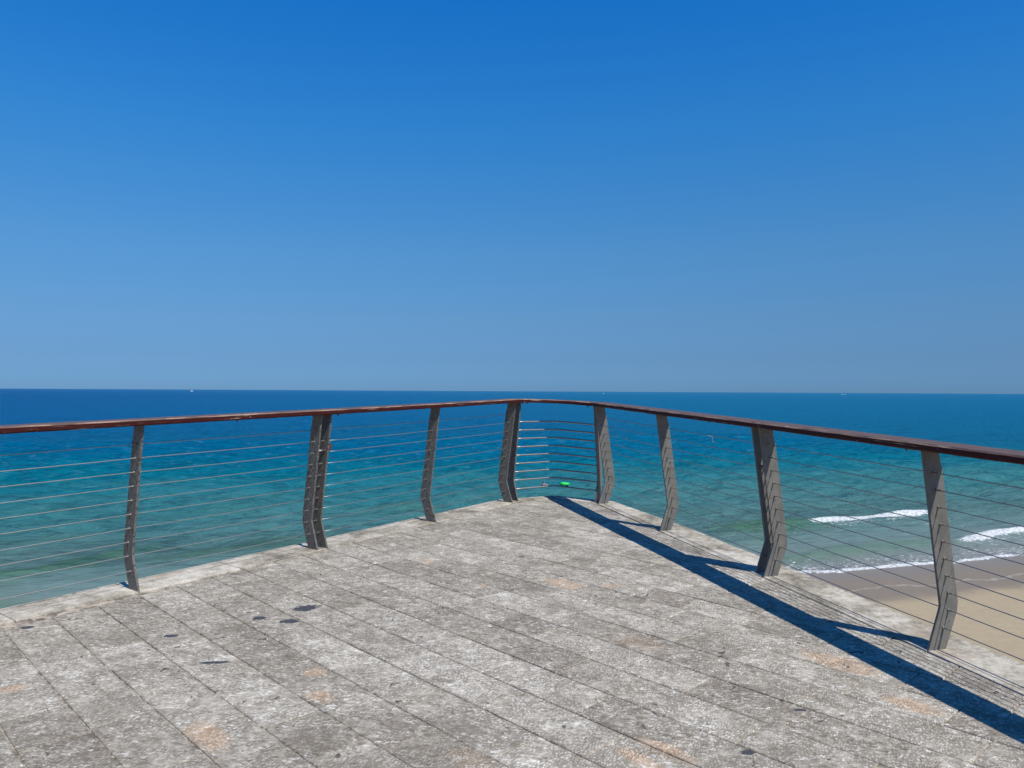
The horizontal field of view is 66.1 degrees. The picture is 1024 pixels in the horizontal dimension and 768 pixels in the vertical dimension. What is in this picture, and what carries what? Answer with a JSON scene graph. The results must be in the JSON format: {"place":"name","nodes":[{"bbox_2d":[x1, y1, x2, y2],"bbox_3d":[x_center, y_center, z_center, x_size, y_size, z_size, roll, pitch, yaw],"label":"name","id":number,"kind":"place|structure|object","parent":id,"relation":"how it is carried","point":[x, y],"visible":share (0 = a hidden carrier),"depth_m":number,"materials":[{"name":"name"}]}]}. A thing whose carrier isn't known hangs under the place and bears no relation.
{"place":"outdoors","nodes":[
{"label":"outdoors","id":0,"kind":"place"},
{"bbox_2d":[0,502,1022,767],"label":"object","id":1,"kind":"object","parent":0,"point":[26,622],"visible":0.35,"depth_m":3.93,"materials":[{"name":"grey stone"}]},
{"bbox_2d":[0,498,1023,767],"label":"pavement","id":2,"kind":"structure","parent":0,"point":[558,588],"depth_m":3.87,"materials":[{"name":"grey stone"}]},
{"bbox_2d":[0,495,1023,695],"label":"kerb","id":3,"kind":"structure","parent":2,"relation":"on","point":[1000,669],"depth_m":5.28,"materials":[{"name":"concrete"}]},
{"bbox_2d":[0,409,336,599],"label":"railing","id":4,"kind":"object","parent":3,"relation":"on","point":[138,424],"visible":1,"depth_m":5.23,"materials":[{"name":"grey metal"}]},
{"bbox_2d":[313,398,522,548],"bbox_3d":[-0.758,0.760,7.537,0.301,1.229,2.783,0,-1,35],"label":"railing","id":5,"kind":"object","parent":3,"relation":"on","point":[427,470],"visible":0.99,"depth_m":7.50,"materials":[{"name":"grey metal"}]},
{"bbox_2d":[507,399,601,502],"bbox_3d":[0.485,0.744,8.802,1.075,1.155,0.533,0,-1,0],"label":"railing","id":6,"kind":"object","parent":3,"relation":"on","point":[513,489],"visible":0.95,"depth_m":8.74,"materials":[{"name":"grey metal"}]},
{"bbox_2d":[590,402,771,572],"bbox_3d":[1.403,0.795,7.130,0.289,1.220,3.136,0,-1,-17],"label":"railing","id":7,"kind":"object","parent":3,"relation":"on","point":[670,479],"visible":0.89,"depth_m":7.15,"materials":[{"name":"grey metal"}]},
{"bbox_2d":[749,421,1023,660],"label":"railing","id":8,"kind":"object","parent":3,"relation":"on","point":[934,487],"visible":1,"depth_m":4.19,"materials":[{"name":"grey metal"}]},
{"bbox_2d":[0,389,1023,608],"bbox_3d":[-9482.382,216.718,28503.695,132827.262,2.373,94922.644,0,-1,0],"label":"sea","id":9,"kind":"structure","parent":0,"point":[991,420],"depth_m":116.33,"materials":[{"name":"liquid"}]},
{"bbox_2d":[0,0,1023,393],"label":"sky","id":10,"kind":"structure","parent":0,"point":[764,196],"materials":[{"name":"blue"}]},
{"bbox_2d":[804,556,1023,663],"bbox_3d":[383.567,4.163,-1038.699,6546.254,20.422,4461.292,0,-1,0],"label":"sand","id":11,"kind":"structure","parent":0,"point":[1013,645],"depth_m":46.25,"materials":[{"name":"beige sand"}]}
]}

